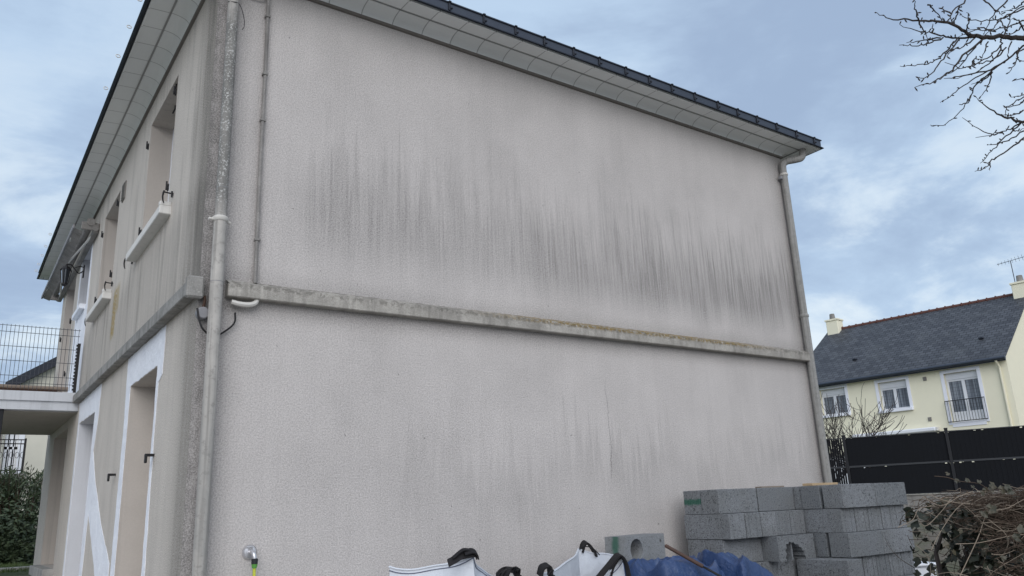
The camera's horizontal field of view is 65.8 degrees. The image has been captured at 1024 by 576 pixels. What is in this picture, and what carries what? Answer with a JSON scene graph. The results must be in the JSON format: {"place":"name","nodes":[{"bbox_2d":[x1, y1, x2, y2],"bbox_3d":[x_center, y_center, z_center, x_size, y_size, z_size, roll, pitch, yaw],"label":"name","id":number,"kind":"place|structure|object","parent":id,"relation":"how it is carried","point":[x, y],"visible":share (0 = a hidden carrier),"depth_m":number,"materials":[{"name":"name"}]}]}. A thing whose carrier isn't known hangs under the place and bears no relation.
{"place":"outdoors","nodes":[
{"label":"outdoors","id":0,"kind":"place"},
{"bbox_2d":[0,561,31,572],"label":"grass","id":1,"kind":"structure","parent":0,"point":[12,565],"depth_m":12.31,"materials":[{"name":"green plant"}]},
{"bbox_2d":[0,387,57,391],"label":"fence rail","id":2,"kind":"object","parent":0,"point":[26,389],"visible":0.31,"depth_m":9.29,"materials":[{"name":"metal"}]},
{"bbox_2d":[0,384,67,391],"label":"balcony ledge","id":3,"kind":"object","parent":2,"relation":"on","point":[63,389],"visible":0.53,"depth_m":9.45,"materials":[{"name":"beige concrete"}]},
{"bbox_2d":[0,512,1023,575],"bbox_3d":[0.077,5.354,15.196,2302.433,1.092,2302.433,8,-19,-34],"label":"ground","id":4,"kind":"structure","parent":0,"point":[922,545],"depth_m":12.34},
{"bbox_2d":[0,438,26,492],"bbox_3d":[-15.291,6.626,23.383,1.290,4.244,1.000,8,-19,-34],"label":"wrought iron railing","id":5,"kind":"object","parent":4,"relation":"on","point":[19,454],"visible":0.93,"depth_m":23.70,"materials":[{"name":"metal"}]},
{"bbox_2d":[0,468,27,524],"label":"oleander shrub","id":6,"kind":"object","parent":4,"relation":"on","point":[25,473],"visible":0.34,"depth_m":14.49,"materials":[{"name":"green plant"}]},
{"bbox_2d":[0,566,28,571],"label":"kerb","id":7,"kind":"structure","parent":4,"relation":"on","point":[7,568],"depth_m":11.83,"materials":[{"name":"grey concrete"}]},
{"bbox_2d":[0,468,42,565],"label":"undergrowth","id":8,"kind":"object","parent":4,"relation":"on","point":[11,551],"visible":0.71,"depth_m":13.90,"materials":[{"name":"green plant"}]},
{"bbox_2d":[0,462,42,547],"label":"oleander shrub","id":9,"kind":"object","parent":4,"relation":"on","point":[20,489],"visible":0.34,"depth_m":14.52,"materials":[{"name":"green plant"}]},
{"bbox_2d":[0,465,43,560],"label":"oleander shrub","id":10,"kind":"object","parent":4,"relation":"on","point":[34,489],"visible":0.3,"depth_m":14.39,"materials":[{"name":"green plant"}]},
{"bbox_2d":[0,357,55,545],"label":"neighbouring house","id":11,"kind":"structure","parent":4,"relation":"on","point":[35,452],"depth_m":24.73,"materials":[{"name":"beige paint"}]},
{"bbox_2d":[1,434,24,473],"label":"window","id":12,"kind":"structure","parent":11,"relation":"in","point":[6,449],"depth_m":24.50,"materials":[{"name":"white glass"}]},
{"bbox_2d":[0,0,832,575],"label":"house","id":13,"kind":"structure","parent":4,"relation":"on","point":[370,286],"depth_m":6.48,"materials":[{"name":"paint"}]},
{"bbox_2d":[0,324,80,392],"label":"fence","id":14,"kind":"object","parent":13,"relation":"on","point":[76,366],"visible":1,"depth_m":9.34,"materials":[{"name":"grey metal"}]},
{"bbox_2d":[41,218,99,301],"bbox_3d":[-6.303,-0.315,11.209,0.285,0.180,3.830,8,-19,-34],"label":"awning","id":15,"kind":"object","parent":13,"relation":"attached to","point":[77,242],"visible":0.94,"depth_m":10.63,"materials":[{"name":"metal"}]},
{"bbox_2d":[60,264,84,286],"bbox_3d":[-5.841,-0.167,10.499,0.287,0.320,0.152,8,-19,-34],"label":"wall lantern","id":16,"kind":"object","parent":13,"relation":"attached to","point":[65,270],"depth_m":10.43,"materials":[{"name":"black metal"}]},
{"bbox_2d":[72,289,111,321],"bbox_3d":[-4.972,-0.128,9.621,0.335,1.245,2.850,8,-19,-34],"label":"window sill","id":17,"kind":"structure","parent":13,"relation":"in","point":[105,296],"depth_m":8.75,"materials":[{"name":"white concrete"}]},
{"bbox_2d":[126,130,173,261],"bbox_3d":[-3.032,-1.018,6.967,0.335,1.295,1.400,8,-19,-34],"label":"window","id":18,"kind":"structure","parent":13,"relation":"in","point":[162,213],"depth_m":6.60,"materials":[{"name":"white glass"}]},
{"bbox_2d":[242,544,257,575],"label":"garden tap","id":19,"kind":"object","parent":13,"relation":"attached to","point":[249,551],"visible":1,"depth_m":4.87,"materials":[{"name":"metal"}]},
{"bbox_2d":[389,548,491,575],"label":"builders bag","id":20,"kind":"object","parent":4,"relation":"on","point":[461,562],"visible":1,"depth_m":4.61,"materials":[{"name":"white fabric"}]},
{"bbox_2d":[496,566,521,575],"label":"strap bundle","id":21,"kind":"object","parent":20,"relation":"attached to","point":[508,570],"visible":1,"depth_m":4.76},
{"bbox_2d":[537,540,630,575],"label":"builders bag","id":22,"kind":"object","parent":4,"relation":"on","point":[582,561],"visible":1,"depth_m":5.36,"materials":[{"name":"white fabric"}]},
{"bbox_2d":[623,555,725,575],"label":"tarpaulin","id":23,"kind":"object","parent":4,"relation":"on","point":[676,565],"visible":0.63,"depth_m":5.64,"materials":[{"name":"blue plastic"}]},
{"bbox_2d":[604,533,665,561],"bbox_3d":[0.962,2.027,6.162,0.500,0.199,0.200,13,-22,-43],"label":"concrete block","id":24,"kind":"object","parent":23,"relation":"on","point":[647,546],"depth_m":6.08,"materials":[{"name":"grey concrete"}]},
{"bbox_2d":[665,544,720,575],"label":"tool handle","id":25,"kind":"object","parent":23,"relation":"on","point":[688,558],"visible":1,"depth_m":5.57,"materials":[{"name":"brown wood"}]},
{"bbox_2d":[697,549,773,575],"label":"tarpaulin","id":26,"kind":"object","parent":4,"relation":"on","point":[730,564],"visible":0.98,"depth_m":5.84,"materials":[{"name":"blue plastic"}]},
{"bbox_2d":[821,384,892,481],"bbox_3d":[10.716,5.359,26.236,3.726,4.352,3.498,1,-16,-12],"label":"bare shrub","id":27,"kind":"object","parent":4,"relation":"on","point":[840,427],"visible":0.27,"depth_m":26.23,"materials":[{"name":"brown plant"}]},
{"bbox_2d":[822,391,906,471],"bbox_3d":[11.204,5.342,25.844,3.846,4.135,3.302,8,-19,-34],"label":"bare shrub","id":28,"kind":"object","parent":4,"relation":"on","point":[871,426],"visible":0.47,"depth_m":26.10,"materials":[{"name":"brown plant"}]},
{"bbox_2d":[813,275,1023,494],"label":"cream house","id":29,"kind":"structure","parent":4,"relation":"on","point":[960,366],"depth_m":33.82,"materials":[{"name":"paint"}]},
{"bbox_2d":[819,384,850,417],"bbox_3d":[14.507,5.113,35.652,0.350,1.394,1.452,11,-21,-40],"label":"window","id":30,"kind":"structure","parent":29,"relation":"in","point":[832,394],"depth_m":35.67,"materials":[{"name":"white glass"}]},
{"bbox_2d":[874,376,913,412],"bbox_3d":[16.286,4.557,33.724,0.350,1.432,1.452,11,-21,-40],"label":"window","id":31,"kind":"structure","parent":29,"relation":"in","point":[904,401],"depth_m":33.77,"materials":[{"name":"white glass"}]},
{"bbox_2d":[852,427,939,436],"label":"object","id":32,"kind":"object","parent":29,"relation":"attached to","point":[921,430],"visible":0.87,"depth_m":32.78,"materials":[{"name":"metal"}]},
{"bbox_2d":[939,366,989,426],"bbox_3d":[18.116,4.358,31.656,0.350,2.284,1.501,11,-21,-40],"label":"window","id":33,"kind":"structure","parent":29,"relation":"in","point":[968,404],"depth_m":31.71,"materials":[{"name":"white glass"}]},
{"bbox_2d":[997,255,1022,281],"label":"tv aerial","id":34,"kind":"object","parent":29,"relation":"attached to","point":[1011,265],"visible":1,"depth_m":35.27,"materials":[{"name":"grey metal"}]},
{"bbox_2d":[914,561,936,575],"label":"plastic sheet","id":35,"kind":"object","parent":4,"relation":"on","point":[922,568],"visible":0.24,"depth_m":7.73,"materials":[{"name":"white plastic"}]},
{"bbox_2d":[874,0,1023,170],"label":"bare tree","id":36,"kind":"object","parent":4,"relation":"on","point":[994,37],"visible":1,"depth_m":5.11,"materials":[{"name":"brown plant"}]},
{"bbox_2d":[885,472,1023,575],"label":"ivy hedge","id":37,"kind":"object","parent":4,"relation":"on","point":[976,521],"visible":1,"depth_m":4.44,"materials":[{"name":"brown plant"}]},
{"bbox_2d":[904,490,1021,512],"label":"boundary wall","id":38,"kind":"structure","parent":4,"relation":"on","point":[911,497],"depth_m":20.62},
{"bbox_2d":[826,425,1023,493],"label":"fence","id":39,"kind":"object","parent":38,"relation":"on","point":[915,463],"visible":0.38,"depth_m":20.79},
{"bbox_2d":[0,0,1023,383],"label":"sky","id":40,"kind":"structure","parent":0,"point":[895,215],"materials":[{"name":"blue"}]},
{"bbox_2d":[796,558,863,575],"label":"concrete block","id":41,"kind":"object","parent":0,"point":[829,567],"depth_m":6.53,"materials":[{"name":"grey concrete"}]},
{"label":"concrete block","id":42,"kind":"object","parent":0,"visible":0},
{"bbox_2d":[875,554,890,575],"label":"concrete block","id":43,"kind":"object","parent":42,"relation":"on","point":[882,564],"depth_m":6.88,"materials":[{"name":"grey concrete"}]},
{"bbox_2d":[806,533,831,556],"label":"concrete block","id":44,"kind":"object","parent":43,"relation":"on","point":[822,545],"depth_m":6.83,"materials":[{"name":"grey concrete"}]},
{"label":"concrete block","id":45,"kind":"object","parent":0,"visible":0},
{"bbox_2d":[755,486,783,487],"bbox_3d":[2.378,1.836,7.303,0.300,0.014,0.080,7,-18,-30],"label":"board","id":46,"kind":"object","parent":45,"relation":"on","point":[768,486],"visible":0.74,"depth_m":7.24,"materials":[{"name":"grey wood"}]},
{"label":"concrete block","id":47,"kind":"object","parent":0,"visible":0},
{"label":"concrete block","id":48,"kind":"object","parent":47,"relation":"on","visible":0},
{"bbox_2d":[759,561,777,575],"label":"concrete block","id":49,"kind":"object","parent":48,"relation":"on","point":[770,566],"depth_m":6.64,"materials":[{"name":"grey concrete"}]},
{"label":"concrete block","id":50,"kind":"object","parent":48,"relation":"on","visible":0},
{"bbox_2d":[688,539,706,557],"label":"concrete block","id":51,"kind":"object","parent":50,"relation":"on","point":[696,547],"depth_m":6.68,"materials":[{"name":"grey concrete"}]},
{"bbox_2d":[730,512,761,537],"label":"concrete block","id":52,"kind":"object","parent":51,"relation":"on","point":[753,525],"depth_m":6.57,"materials":[{"name":"grey concrete"}]},
{"bbox_2d":[705,537,763,561],"bbox_3d":[1.871,2.204,6.648,0.493,0.198,0.193,8,-19,-34],"label":"concrete block","id":53,"kind":"object","parent":50,"relation":"on","point":[750,549],"depth_m":6.57,"materials":[{"name":"grey concrete"}]},
{"bbox_2d":[684,513,746,539],"bbox_3d":[1.703,2.005,6.657,0.192,0.198,0.498,8,-19,-34],"label":"concrete block","id":54,"kind":"object","parent":53,"relation":"on","point":[719,526],"depth_m":6.53,"materials":[{"name":"grey concrete"}]},
{"bbox_2d":[683,490,701,514],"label":"concrete block","id":55,"kind":"object","parent":54,"relation":"on","point":[692,502],"depth_m":6.76,"materials":[{"name":"grey concrete"}]},
{"bbox_2d":[700,488,757,513],"bbox_3d":[1.853,1.817,6.750,0.493,0.198,0.193,8,-19,-34],"label":"concrete block","id":56,"kind":"object","parent":54,"relation":"on","point":[725,501],"depth_m":6.64,"materials":[{"name":"grey concrete"}]},
{"bbox_2d":[746,511,777,536],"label":"concrete block","id":57,"kind":"object","parent":53,"relation":"on","point":[768,524],"depth_m":6.68,"materials":[{"name":"grey concrete"}]},
{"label":"concrete block","id":58,"kind":"object","parent":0,"visible":0},
{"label":"concrete block","id":59,"kind":"object","parent":58,"relation":"on","visible":0},
{"bbox_2d":[777,560,792,575],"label":"concrete block","id":60,"kind":"object","parent":59,"relation":"on","point":[784,568],"depth_m":6.73,"materials":[{"name":"grey concrete"}]},
{"bbox_2d":[791,558,797,575],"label":"concrete block","id":61,"kind":"object","parent":59,"relation":"on","point":[794,567],"depth_m":6.81,"materials":[{"name":"grey concrete"}]},
{"bbox_2d":[761,534,815,561],"bbox_3d":[2.357,2.221,6.785,0.497,0.198,0.200,8,-19,-34],"label":"concrete block","id":62,"kind":"object","parent":61,"relation":"on","point":[780,548],"depth_m":6.70,"materials":[{"name":"grey concrete"}]},
{"bbox_2d":[764,511,791,534],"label":"concrete block","id":63,"kind":"object","parent":62,"relation":"on","point":[783,525],"depth_m":6.80,"materials":[{"name":"grey concrete"}]},
{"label":"concrete block","id":64,"kind":"object","parent":61,"relation":"on","visible":0},
{"bbox_2d":[780,510,805,533],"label":"concrete block","id":65,"kind":"object","parent":64,"relation":"on","point":[797,523],"depth_m":6.91,"materials":[{"name":"grey concrete"}]},
{"bbox_2d":[755,487,794,511],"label":"concrete block","id":66,"kind":"object","parent":65,"relation":"on","point":[775,498],"depth_m":6.94,"materials":[{"name":"grey concrete"}]},
{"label":"concrete block","id":67,"kind":"object","parent":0,"visible":0},
{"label":"concrete block","id":68,"kind":"object","parent":67,"relation":"on","visible":0},
{"bbox_2d":[816,557,863,572],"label":"concrete block","id":69,"kind":"object","parent":68,"relation":"on","point":[849,558],"depth_m":6.72,"materials":[{"name":"grey concrete"}]},
{"bbox_2d":[828,530,884,557],"bbox_3d":[2.974,2.206,6.831,0.493,0.198,0.193,8,-19,-34],"label":"concrete block","id":70,"kind":"object","parent":69,"relation":"on","point":[856,544],"depth_m":6.72,"materials":[{"name":"grey concrete"}]},
{"bbox_2d":[799,508,856,532],"bbox_3d":[2.735,2.043,6.954,0.192,0.198,0.498,8,-19,-34],"label":"concrete block","id":71,"kind":"object","parent":70,"relation":"on","point":[838,520],"depth_m":6.81,"materials":[{"name":"grey concrete"}]},
{"bbox_2d":[792,486,802,509],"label":"concrete block","id":72,"kind":"object","parent":71,"relation":"on","point":[797,498],"depth_m":7.08,"materials":[{"name":"grey concrete"}]},
{"bbox_2d":[800,485,824,508],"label":"concrete block","id":73,"kind":"object","parent":71,"relation":"on","point":[811,497],"depth_m":6.96,"materials":[{"name":"grey concrete"}]},
{"bbox_2d":[802,482,837,485],"bbox_3d":[2.815,1.791,7.226,0.420,0.022,0.100,10,-20,-37],"label":"board","id":74,"kind":"object","parent":73,"relation":"on","point":[813,484],"visible":0.78,"depth_m":7.13,"materials":[{"name":"brown wood"}]},
{"bbox_2d":[822,483,876,508],"bbox_3d":[2.957,1.821,6.938,0.493,0.198,0.193,8,-19,-34],"label":"concrete block","id":75,"kind":"object","parent":71,"relation":"on","point":[847,495],"depth_m":6.83,"materials":[{"name":"grey concrete"}]},
{"bbox_2d":[853,507,869,531],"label":"concrete block","id":76,"kind":"object","parent":70,"relation":"on","point":[861,519],"depth_m":6.87,"materials":[{"name":"grey concrete"}]},
{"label":"concrete block","id":77,"kind":"object","parent":67,"relation":"on","visible":0},
{"bbox_2d":[862,555,877,575],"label":"concrete block","id":78,"kind":"object","parent":77,"relation":"on","point":[869,566],"depth_m":6.76,"materials":[{"name":"grey concrete"}]},
{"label":"concrete block","id":79,"kind":"object","parent":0,"visible":0},
{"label":"concrete block","id":80,"kind":"object","parent":79,"relation":"on","visible":0},
{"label":"concrete block","id":81,"kind":"object","parent":80,"relation":"on","visible":0},
{"bbox_2d":[888,552,903,575],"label":"concrete block","id":82,"kind":"object","parent":81,"relation":"on","point":[895,564],"depth_m":6.98,"materials":[{"name":"grey concrete"}]},
{"bbox_2d":[900,551,914,574],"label":"concrete block","id":83,"kind":"object","parent":81,"relation":"on","point":[906,556],"depth_m":7.09,"materials":[{"name":"grey concrete"}]},
{"bbox_2d":[881,527,914,553],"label":"concrete block","id":84,"kind":"object","parent":83,"relation":"on","point":[897,539],"depth_m":7.02,"materials":[{"name":"grey concrete"}]},
{"bbox_2d":[879,505,895,528],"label":"concrete block","id":85,"kind":"object","parent":84,"relation":"on","point":[887,517],"depth_m":7.08,"materials":[{"name":"grey concrete"}]},
{"bbox_2d":[889,505,906,527],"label":"concrete block","id":86,"kind":"object","parent":84,"relation":"on","point":[897,510],"depth_m":7.20,"materials":[{"name":"grey concrete"}]},
{"bbox_2d":[873,482,907,505],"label":"concrete block","id":87,"kind":"object","parent":86,"relation":"on","point":[888,494],"depth_m":7.13,"materials":[{"name":"grey concrete"}]},
{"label":"concrete block","id":88,"kind":"object","parent":83,"relation":"on","visible":0},
{"bbox_2d":[866,506,882,529],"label":"concrete block","id":89,"kind":"object","parent":88,"relation":"on","point":[874,517],"depth_m":6.98,"materials":[{"name":"grey concrete"}]}
]}

